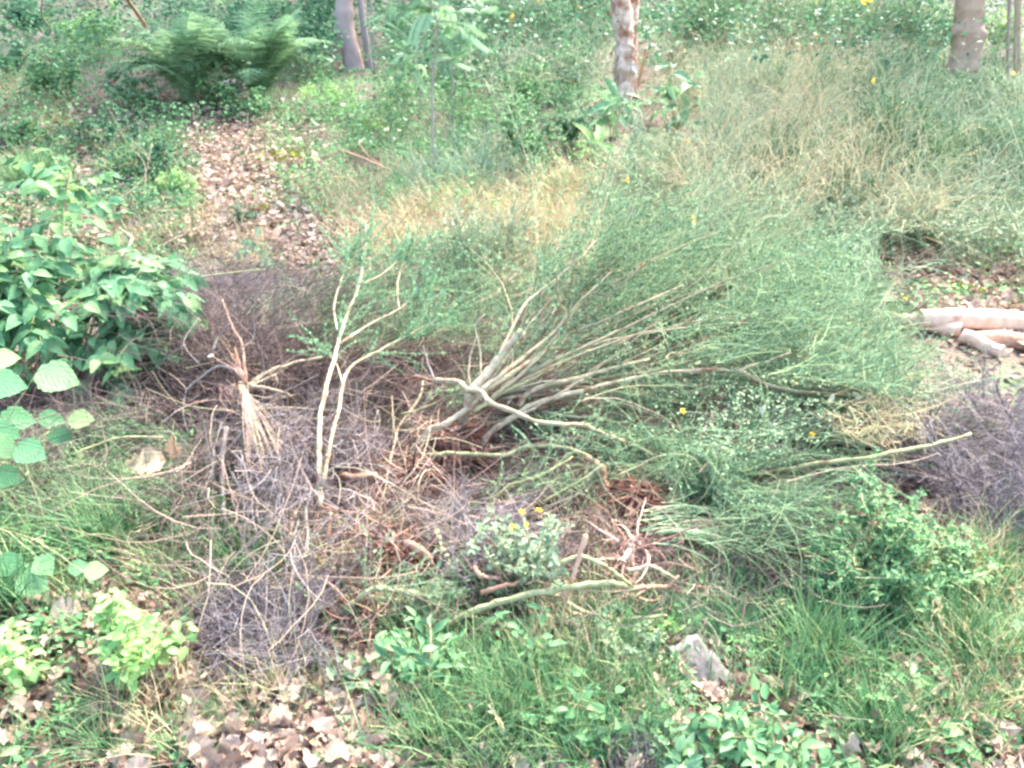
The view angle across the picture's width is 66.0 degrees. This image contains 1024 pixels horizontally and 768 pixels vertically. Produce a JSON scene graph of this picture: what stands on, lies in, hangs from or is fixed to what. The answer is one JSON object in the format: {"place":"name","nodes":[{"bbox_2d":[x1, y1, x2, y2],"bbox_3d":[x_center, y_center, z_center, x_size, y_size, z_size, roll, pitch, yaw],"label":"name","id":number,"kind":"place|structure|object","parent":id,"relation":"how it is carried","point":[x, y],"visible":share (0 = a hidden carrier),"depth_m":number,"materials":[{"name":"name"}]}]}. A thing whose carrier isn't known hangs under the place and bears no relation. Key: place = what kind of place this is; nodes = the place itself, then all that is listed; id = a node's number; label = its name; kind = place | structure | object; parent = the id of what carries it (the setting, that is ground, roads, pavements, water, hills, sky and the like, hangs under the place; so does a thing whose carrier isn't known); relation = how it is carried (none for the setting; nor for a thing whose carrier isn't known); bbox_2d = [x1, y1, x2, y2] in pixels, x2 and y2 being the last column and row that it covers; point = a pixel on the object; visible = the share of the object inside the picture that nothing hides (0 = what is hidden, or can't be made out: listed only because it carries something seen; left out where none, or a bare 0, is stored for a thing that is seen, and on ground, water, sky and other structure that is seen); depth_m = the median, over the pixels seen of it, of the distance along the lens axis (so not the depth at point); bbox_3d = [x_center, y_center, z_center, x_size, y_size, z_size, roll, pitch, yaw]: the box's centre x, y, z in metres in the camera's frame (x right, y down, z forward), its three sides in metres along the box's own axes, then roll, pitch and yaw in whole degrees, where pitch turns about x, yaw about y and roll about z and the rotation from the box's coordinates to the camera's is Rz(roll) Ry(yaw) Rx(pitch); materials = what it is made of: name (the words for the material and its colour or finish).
{"place":"outdoors","nodes":[
{"label":"outdoors","id":0,"kind":"place"},
{"bbox_2d":[0,0,1023,675],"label":"ground","id":1,"kind":"structure","parent":0,"point":[952,346],"depth_m":7.19,"materials":[{"name":"soil"}]},
{"bbox_2d":[0,723,49,766],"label":"herb","id":2,"kind":"object","parent":1,"relation":"on","point":[32,736],"visible":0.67,"depth_m":1.83,"materials":[{"name":"green plant"}]},
{"bbox_2d":[0,617,50,695],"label":"herb","id":3,"kind":"object","parent":1,"relation":"on","point":[29,673],"visible":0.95,"depth_m":1.97,"materials":[{"name":"green plant"}]},
{"bbox_2d":[0,0,56,41],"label":"shrub","id":4,"kind":"object","parent":1,"relation":"on","point":[7,17],"visible":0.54,"depth_m":10.91,"materials":[{"name":"green plant"}]},
{"bbox_2d":[0,107,57,146],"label":"shrub","id":5,"kind":"object","parent":1,"relation":"on","point":[27,125],"visible":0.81,"depth_m":7.28,"materials":[{"name":"green plant"}]},
{"bbox_2d":[0,133,88,199],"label":"grass tuft","id":6,"kind":"object","parent":1,"relation":"on","point":[22,175],"visible":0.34,"depth_m":6.33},
{"bbox_2d":[0,510,90,621],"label":"grass tuft","id":7,"kind":"object","parent":1,"relation":"on","point":[3,605],"visible":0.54,"depth_m":2.25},
{"bbox_2d":[7,39,93,107],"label":"shrub","id":8,"kind":"object","parent":1,"relation":"on","point":[36,76],"visible":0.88,"depth_m":8.21,"materials":[{"name":"green plant"}]},
{"bbox_2d":[0,348,108,596],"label":"hazel shoot","id":9,"kind":"object","parent":1,"relation":"on","point":[52,375],"visible":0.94,"depth_m":2.57,"materials":[{"name":"green plant"}]},
{"bbox_2d":[37,0,141,60],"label":"shrub","id":10,"kind":"object","parent":1,"relation":"on","point":[94,28],"visible":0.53,"depth_m":10.24,"materials":[{"name":"green plant"}]},
{"bbox_2d":[0,452,203,583],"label":"grass tuft","id":11,"kind":"object","parent":1,"relation":"on","point":[107,529],"visible":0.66,"depth_m":2.53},
{"bbox_2d":[50,96,153,157],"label":"shrub","id":12,"kind":"object","parent":1,"relation":"on","point":[103,125],"visible":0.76,"depth_m":7.19,"materials":[{"name":"green plant"}]},
{"bbox_2d":[0,147,210,414],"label":"leafy shrub","id":13,"kind":"object","parent":1,"relation":"on","point":[27,327],"visible":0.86,"depth_m":3.55,"materials":[{"name":"green plant"}]},
{"bbox_2d":[80,134,179,184],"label":"grass tuft","id":14,"kind":"object","parent":1,"relation":"on","point":[130,153],"visible":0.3,"depth_m":6.63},
{"bbox_2d":[93,61,172,110],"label":"shrub","id":15,"kind":"object","parent":1,"relation":"on","point":[150,81],"visible":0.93,"depth_m":8.41,"materials":[{"name":"green plant"}]},
{"bbox_2d":[86,587,198,703],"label":"herb","id":16,"kind":"object","parent":1,"relation":"on","point":[129,633],"visible":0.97,"depth_m":2.01,"materials":[{"name":"green plant"}]},
{"bbox_2d":[104,129,201,184],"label":"shrub","id":17,"kind":"object","parent":1,"relation":"on","point":[158,150],"visible":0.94,"depth_m":6.48,"materials":[{"name":"green plant"}]},
{"bbox_2d":[97,0,257,107],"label":"fern","id":18,"kind":"object","parent":1,"relation":"on","point":[167,63],"visible":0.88,"depth_m":8.36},
{"bbox_2d":[178,72,244,107],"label":"shrub","id":19,"kind":"object","parent":1,"relation":"on","point":[218,88],"visible":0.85,"depth_m":8.64,"materials":[{"name":"green plant"}]},
{"bbox_2d":[0,151,437,583],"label":"dead shrub","id":20,"kind":"object","parent":1,"relation":"on","point":[242,374],"visible":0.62,"depth_m":3.31,"materials":[{"name":"brown plant"}]},
{"bbox_2d":[239,384,297,476],"bbox_3d":[-0.907,0.175,2.948,0.183,0.129,0.667,-8,25,-18],"label":"straw bundle","id":21,"kind":"object","parent":20,"relation":"on","point":[247,397],"visible":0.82,"depth_m":2.93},
{"bbox_2d":[214,86,277,122],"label":"shrub","id":22,"kind":"object","parent":1,"relation":"on","point":[256,96],"visible":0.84,"depth_m":8.39,"materials":[{"name":"green plant"}]},
{"bbox_2d":[171,0,335,97],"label":"fern","id":23,"kind":"object","parent":1,"relation":"on","point":[269,53],"visible":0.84,"depth_m":8.68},
{"bbox_2d":[184,644,343,755],"bbox_3d":[-0.612,0.759,1.977,0.357,0.218,0.370,-13,27,-26],"label":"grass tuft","id":24,"kind":"object","parent":1,"relation":"on","point":[254,695],"visible":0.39,"depth_m":1.95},
{"bbox_2d":[297,75,358,119],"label":"shrub","id":25,"kind":"object","parent":1,"relation":"on","point":[307,91],"visible":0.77,"depth_m":8.38,"materials":[{"name":"green plant"}]},
{"bbox_2d":[334,0,364,71],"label":"tree","id":26,"kind":"object","parent":1,"relation":"on","point":[344,14],"visible":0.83,"depth_m":10.70,"materials":[{"name":"grey plant"}]},
{"bbox_2d":[326,653,374,708],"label":"herb","id":27,"kind":"object","parent":1,"relation":"on","point":[359,672],"visible":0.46,"depth_m":2.04,"materials":[{"name":"green plant"}]},
{"bbox_2d":[125,226,599,715],"bbox_3d":[-1.067,-0.201,3.602,1.517,0.661,4.003,-12,27,-25],"label":"grey brush","id":28,"kind":"object","parent":1,"relation":"on","point":[232,621],"visible":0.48,"depth_m":2.49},
{"bbox_2d":[313,552,431,650],"bbox_3d":[-0.405,0.645,2.277,0.362,0.244,0.386,0,24,0],"label":"uprooted broom","id":29,"kind":"object","parent":1,"relation":"on","point":[367,613],"visible":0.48,"depth_m":2.26,"materials":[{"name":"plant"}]},
{"bbox_2d":[286,174,490,560],"bbox_3d":[-0.533,-0.238,3.249,0.882,0.963,1.889,0,24,0],"label":"uprooted sapling","id":30,"kind":"object","parent":1,"relation":"on","point":[397,257],"visible":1,"depth_m":3.52,"materials":[{"name":"beige plant"}]},
{"bbox_2d":[320,487,489,638],"bbox_3d":[-0.344,0.502,2.418,0.571,0.330,0.633,0,24,0],"label":"uprooted broom","id":31,"kind":"object","parent":1,"relation":"on","point":[388,547],"visible":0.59,"depth_m":2.38,"materials":[{"name":"brown plant"}]},
{"bbox_2d":[363,0,454,119],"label":"feathery sapling","id":32,"kind":"object","parent":1,"relation":"on","point":[415,51],"visible":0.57,"depth_m":8.01,"materials":[{"name":"green plant"}]},
{"bbox_2d":[366,606,470,705],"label":"herb","id":33,"kind":"object","parent":1,"relation":"on","point":[398,646],"visible":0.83,"depth_m":2.03,"materials":[{"name":"green plant"}]},
{"bbox_2d":[363,0,494,168],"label":"feathery sapling","id":34,"kind":"object","parent":1,"relation":"on","point":[464,40],"visible":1,"depth_m":6.43,"materials":[{"name":"green plant"}]},
{"bbox_2d":[386,143,472,190],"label":"grass tuft","id":35,"kind":"object","parent":1,"relation":"on","point":[436,171],"visible":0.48,"depth_m":6.39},
{"bbox_2d":[401,0,509,135],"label":"feathery sapling","id":36,"kind":"object","parent":1,"relation":"on","point":[442,69],"visible":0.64,"depth_m":7.33,"materials":[{"name":"green plant"}]},
{"bbox_2d":[424,127,509,193],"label":"grass tuft","id":37,"kind":"object","parent":1,"relation":"on","point":[461,167],"visible":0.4,"depth_m":6.52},
{"bbox_2d":[396,187,560,280],"bbox_3d":[-0.234,-0.955,5.003,1.060,0.541,0.775,-7,25,-15],"label":"broom bush","id":38,"kind":"object","parent":1,"relation":"on","point":[495,227],"visible":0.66,"depth_m":4.98,"materials":[{"name":"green plant"}]},
{"bbox_2d":[0,155,979,606],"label":"broom clippings","id":39,"kind":"object","parent":1,"relation":"on","point":[882,369],"visible":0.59,"depth_m":3.14,"materials":[{"name":"plant"}]},
{"bbox_2d":[0,237,995,707],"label":"dead brush","id":40,"kind":"object","parent":1,"relation":"on","point":[402,407],"visible":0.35,"depth_m":2.90,"materials":[{"name":"plant"}]},
{"bbox_2d":[125,445,165,474],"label":"dead leaf","id":41,"kind":"object","parent":40,"relation":"on","point":[159,460],"visible":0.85,"depth_m":2.84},
{"bbox_2d":[418,607,599,767],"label":"grass tuft","id":42,"kind":"object","parent":1,"relation":"on","point":[505,685],"visible":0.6,"depth_m":1.94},
{"bbox_2d":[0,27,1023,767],"bbox_3d":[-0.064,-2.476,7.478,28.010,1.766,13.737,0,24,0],"label":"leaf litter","id":43,"kind":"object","parent":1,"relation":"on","point":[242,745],"visible":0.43,"depth_m":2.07,"materials":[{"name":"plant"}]},
{"bbox_2d":[0,10,1023,767],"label":"grass","id":44,"kind":"structure","parent":1,"relation":"on","point":[432,728],"depth_m":2.05,"materials":[{"name":"plant"}]},
{"bbox_2d":[0,0,1023,767],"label":"ground cover","id":45,"kind":"object","parent":1,"relation":"on","point":[834,762],"visible":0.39,"depth_m":6.09,"materials":[{"name":"green plant"}]},
{"bbox_2d":[0,50,1023,767],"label":"dry grass","id":46,"kind":"structure","parent":1,"relation":"on","point":[416,210],"depth_m":5.20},
{"bbox_2d":[0,74,1023,767],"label":"tan twigs","id":47,"kind":"object","parent":1,"relation":"on","point":[292,526],"visible":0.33,"depth_m":2.70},
{"bbox_2d":[0,0,1023,221],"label":"undergrowth","id":48,"kind":"object","parent":1,"relation":"on","point":[231,10],"visible":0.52,"depth_m":8.79,"materials":[{"name":"green plant"}]},
{"bbox_2d":[465,498,573,607],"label":"sage sprig","id":49,"kind":"object","parent":1,"relation":"on","point":[537,563],"visible":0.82,"depth_m":2.27,"materials":[{"name":"green plant"}]},
{"bbox_2d":[474,92,566,171],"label":"shrub","id":50,"kind":"object","parent":1,"relation":"on","point":[509,127],"visible":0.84,"depth_m":6.65,"materials":[{"name":"green plant"}]},
{"bbox_2d":[483,602,571,678],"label":"herb","id":51,"kind":"object","parent":1,"relation":"on","point":[529,642],"visible":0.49,"depth_m":2.08,"materials":[{"name":"green plant"}]},
{"bbox_2d":[460,0,598,60],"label":"broom bush","id":52,"kind":"object","parent":1,"relation":"on","point":[514,16],"visible":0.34,"depth_m":10.31,"materials":[{"name":"green plant"}]},
{"bbox_2d":[495,55,563,114],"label":"shrub","id":53,"kind":"object","parent":1,"relation":"on","point":[524,85],"visible":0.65,"depth_m":8.04,"materials":[{"name":"green plant"}]},
{"bbox_2d":[513,666,592,730],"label":"herb","id":54,"kind":"object","parent":1,"relation":"on","point":[575,672],"visible":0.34,"depth_m":1.95,"materials":[{"name":"green plant"}]},
{"bbox_2d":[546,107,601,150],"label":"shrub","id":55,"kind":"object","parent":1,"relation":"on","point":[574,130],"visible":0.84,"depth_m":7.07,"materials":[{"name":"green plant"}]},
{"bbox_2d":[521,681,632,766],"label":"herb","id":56,"kind":"object","parent":1,"relation":"on","point":[580,735],"visible":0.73,"depth_m":1.83,"materials":[{"name":"green plant"}]},
{"bbox_2d":[440,497,728,631],"bbox_3d":[0.204,0.549,2.295,0.836,0.371,0.487,-13,27,-26],"label":"uprooted broom","id":57,"kind":"object","parent":1,"relation":"on","point":[640,545],"visible":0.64,"depth_m":2.31,"materials":[{"name":"brown plant"}]},
{"bbox_2d":[557,595,668,697],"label":"sage sprig","id":58,"kind":"object","parent":1,"relation":"on","point":[648,640],"visible":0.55,"depth_m":2.10,"materials":[{"name":"green plant"}]},
{"bbox_2d":[588,77,643,138],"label":"herb","id":59,"kind":"object","parent":1,"relation":"on","point":[599,109],"visible":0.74,"depth_m":7.35,"materials":[{"name":"green plant"}]},
{"bbox_2d":[606,0,645,111],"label":"birch tree","id":60,"kind":"object","parent":1,"relation":"on","point":[621,11],"visible":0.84,"depth_m":8.08,"materials":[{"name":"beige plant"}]},
{"bbox_2d":[556,711,709,767],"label":"dry bush","id":61,"kind":"object","parent":1,"relation":"on","point":[635,749],"visible":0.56,"depth_m":1.78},
{"bbox_2d":[582,142,723,218],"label":"broom bush","id":62,"kind":"object","parent":1,"relation":"on","point":[647,167],"visible":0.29,"depth_m":5.72,"materials":[{"name":"green plant"}]},
{"bbox_2d":[646,63,711,134],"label":"herb","id":63,"kind":"object","parent":1,"relation":"on","point":[669,91],"visible":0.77,"depth_m":7.48,"materials":[{"name":"green plant"}]},
{"bbox_2d":[593,81,768,189],"bbox_3d":[1.306,-1.937,6.313,1.414,0.911,1.604,0,24,0],"label":"broom bush","id":64,"kind":"object","parent":1,"relation":"on","point":[646,141],"visible":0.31,"depth_m":6.14,"materials":[{"name":"green plant"}]},
{"bbox_2d":[368,74,1009,677],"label":"blue green grass","id":65,"kind":"structure","parent":1,"relation":"on","point":[490,158],"depth_m":5.83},
{"bbox_2d":[360,43,1020,507],"bbox_3d":[0.768,-0.823,3.886,2.766,1.570,3.002,0,24,0],"label":"uprooted broom","id":66,"kind":"object","parent":1,"relation":"on","point":[512,387],"visible":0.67,"depth_m":3.29,"materials":[{"name":"green plant"}]},
{"bbox_2d":[647,718,736,767],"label":"herb","id":67,"kind":"object","parent":1,"relation":"on","point":[693,761],"visible":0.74,"depth_m":1.76,"materials":[{"name":"green plant"}]},
{"bbox_2d":[667,634,739,691],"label":"stone","id":68,"kind":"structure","parent":1,"relation":"on","point":[700,669],"depth_m":2.07,"materials":[{"name":"stone"}]},
{"bbox_2d":[468,295,944,605],"bbox_3d":[0.635,0.099,2.690,1.573,0.870,1.268,0,24,0],"label":"uprooted broom","id":69,"kind":"object","parent":1,"relation":"on","point":[629,483],"visible":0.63,"depth_m":2.68,"materials":[{"name":"green plant"}]},
{"bbox_2d":[423,443,618,514],"bbox_3d":[0.053,0.315,2.978,0.783,0.152,0.188,9,26,20],"label":"stick","id":70,"kind":"object","parent":69,"relation":"on","point":[514,451],"visible":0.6,"depth_m":3.00,"materials":[{"name":"wood"}]},
{"bbox_2d":[682,536,765,582],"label":"shrub","id":71,"kind":"object","parent":1,"relation":"on","point":[727,569],"visible":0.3,"depth_m":2.45,"materials":[{"name":"green plant"}]},
{"bbox_2d":[638,0,822,63],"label":"broom bush","id":72,"kind":"object","parent":1,"relation":"on","point":[702,8],"visible":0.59,"depth_m":9.85,"materials":[{"name":"green plant"}]},
{"bbox_2d":[453,0,1023,307],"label":"broom thicket","id":73,"kind":"object","parent":1,"relation":"on","point":[987,188],"visible":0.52,"depth_m":5.74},
{"bbox_2d":[664,672,831,767],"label":"herb","id":74,"kind":"object","parent":1,"relation":"on","point":[744,753],"visible":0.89,"depth_m":1.77,"materials":[{"name":"green plant"}]},
{"bbox_2d":[507,2,1016,477],"bbox_3d":[3.492,-3.748,9.236,4.835,2.460,16.068,7,25,16],"label":"dry thicket","id":75,"kind":"object","parent":1,"relation":"on","point":[886,415],"visible":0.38,"depth_m":5.33,"materials":[{"name":"beige twig"}]},
{"bbox_2d":[671,36,853,112],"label":"broom bush","id":76,"kind":"object","parent":1,"relation":"on","point":[758,70],"visible":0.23,"depth_m":8.43,"materials":[{"name":"green plant"}]},
{"bbox_2d":[562,2,1023,481],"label":"broom leaves","id":77,"kind":"object","parent":1,"relation":"on","point":[791,389],"visible":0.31,"depth_m":3.52,"materials":[{"name":"green plant"}]},
{"bbox_2d":[722,0,868,54],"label":"broom bush","id":78,"kind":"object","parent":1,"relation":"on","point":[789,4],"visible":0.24,"depth_m":11.16,"materials":[{"name":"green plant"}]},
{"bbox_2d":[729,95,866,198],"bbox_3d":[2.158,-1.819,6.167,1.208,0.806,1.426,7,25,15],"label":"broom bush","id":79,"kind":"object","parent":1,"relation":"on","point":[777,142],"visible":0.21,"depth_m":6.00,"materials":[{"name":"green plant"}]},
{"bbox_2d":[761,529,883,628],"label":"shrub","id":80,"kind":"object","parent":1,"relation":"on","point":[819,565],"visible":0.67,"depth_m":2.26,"materials":[{"name":"green plant"}]},
{"bbox_2d":[733,550,922,716],"bbox_3d":[0.835,0.660,2.078,0.556,0.305,0.499,0,24,0],"label":"grass tuft","id":81,"kind":"object","parent":1,"relation":"on","point":[802,630],"visible":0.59,"depth_m":2.10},
{"bbox_2d":[753,0,914,69],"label":"broom bush","id":82,"kind":"object","parent":1,"relation":"on","point":[812,14],"visible":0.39,"depth_m":10.29,"materials":[{"name":"green plant"}]},
{"bbox_2d":[752,31,970,118],"bbox_3d":[3.707,-3.127,8.117,1.797,1.000,1.845,-14,28,-29],"label":"broom bush","id":83,"kind":"object","parent":1,"relation":"on","point":[883,70],"visible":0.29,"depth_m":8.00,"materials":[{"name":"green plant"}]},
{"bbox_2d":[752,432,971,479],"bbox_3d":[1.230,0.276,2.763,0.724,0.223,0.109,2,24,5],"label":"stick","id":84,"kind":"object","parent":1,"relation":"on","point":[810,464],"visible":0.93,"depth_m":2.72,"materials":[{"name":"wood"}]},
{"bbox_2d":[795,156,931,236],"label":"broom bush","id":85,"kind":"object","parent":1,"relation":"on","point":[851,203],"visible":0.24,"depth_m":5.50,"materials":[{"name":"green plant"}]},
{"bbox_2d":[788,638,993,767],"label":"grass tuft","id":86,"kind":"object","parent":1,"relation":"on","point":[879,733],"visible":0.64,"depth_m":1.84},
{"bbox_2d":[831,0,964,65],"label":"broom bush","id":87,"kind":"object","parent":1,"relation":"on","point":[913,13],"visible":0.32,"depth_m":10.37,"materials":[{"name":"green plant"}]},
{"bbox_2d":[848,664,951,741],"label":"herb","id":88,"kind":"object","parent":1,"relation":"on","point":[865,688],"visible":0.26,"depth_m":1.93,"materials":[{"name":"green plant"}]},
{"bbox_2d":[802,444,998,630],"bbox_3d":[1.158,0.461,2.315,0.529,0.463,0.448,-20,31,-37],"label":"shrub","id":89,"kind":"object","parent":1,"relation":"on","point":[900,554],"visible":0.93,"depth_m":2.27,"materials":[{"name":"green plant"}]},
{"bbox_2d":[808,66,1023,194],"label":"broom bush","id":90,"kind":"object","parent":1,"relation":"on","point":[873,106],"visible":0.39,"depth_m":5.82,"materials":[{"name":"green plant"}]},
{"bbox_2d":[830,354,1023,480],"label":"dead heather","id":91,"kind":"object","parent":1,"relation":"on","point":[990,415],"visible":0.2,"depth_m":3.09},
{"bbox_2d":[833,355,1023,553],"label":"dead heather","id":92,"kind":"object","parent":1,"relation":"on","point":[958,472],"visible":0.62,"depth_m":2.87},
{"bbox_2d":[859,330,1023,468],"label":"dead heather","id":93,"kind":"object","parent":1,"relation":"on","point":[1018,403],"visible":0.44,"depth_m":3.22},
{"bbox_2d":[881,559,1023,693],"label":"grass tuft","id":94,"kind":"object","parent":1,"relation":"on","point":[958,613],"visible":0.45,"depth_m":2.11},
{"bbox_2d":[913,521,998,598],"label":"shrub","id":95,"kind":"object","parent":1,"relation":"on","point":[962,552],"visible":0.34,"depth_m":2.36,"materials":[{"name":"green plant"}]},
{"bbox_2d":[889,12,1023,120],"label":"broom bush","id":96,"kind":"object","parent":1,"relation":"on","point":[963,73],"visible":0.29,"depth_m":8.38,"materials":[{"name":"green plant"}]},
{"bbox_2d":[927,720,986,766],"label":"herb","id":97,"kind":"object","parent":1,"relation":"on","point":[948,751],"visible":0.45,"depth_m":1.78,"materials":[{"name":"green plant"}]},
{"bbox_2d":[909,457,1023,562],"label":"dead heather","id":98,"kind":"object","parent":1,"relation":"on","point":[994,507],"visible":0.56,"depth_m":2.65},
{"bbox_2d":[944,0,988,81],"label":"tree","id":99,"kind":"object","parent":1,"relation":"on","point":[966,11],"visible":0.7,"depth_m":9.96,"materials":[{"name":"brown plant"}]},
{"bbox_2d":[916,308,1023,330],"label":"log","id":100,"kind":"object","parent":1,"relation":"on","point":[983,319],"visible":0.73,"depth_m":4.20,"materials":[{"name":"brown wood"}]},
{"bbox_2d":[928,83,1023,202],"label":"broom bush","id":101,"kind":"object","parent":1,"relation":"on","point":[995,124],"visible":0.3,"depth_m":6.00,"materials":[{"name":"green plant"}]},
{"bbox_2d":[958,329,1005,357],"bbox_3d":[2.423,-0.206,4.067,0.087,0.111,0.212,-17,29,-33],"label":"log","id":102,"kind":"object","parent":1,"relation":"on","point":[972,338],"visible":0.81,"depth_m":4.05,"materials":[{"name":"brown wood"}]},
{"bbox_2d":[956,66,1023,129],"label":"broom bush","id":103,"kind":"object","parent":1,"relation":"on","point":[1011,89],"visible":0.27,"depth_m":7.90,"materials":[{"name":"green plant"}]},
{"bbox_2d":[977,330,1023,349],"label":"log","id":104,"kind":"object","parent":1,"relation":"on","point":[1010,338],"visible":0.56,"depth_m":4.10,"materials":[{"name":"wood"}]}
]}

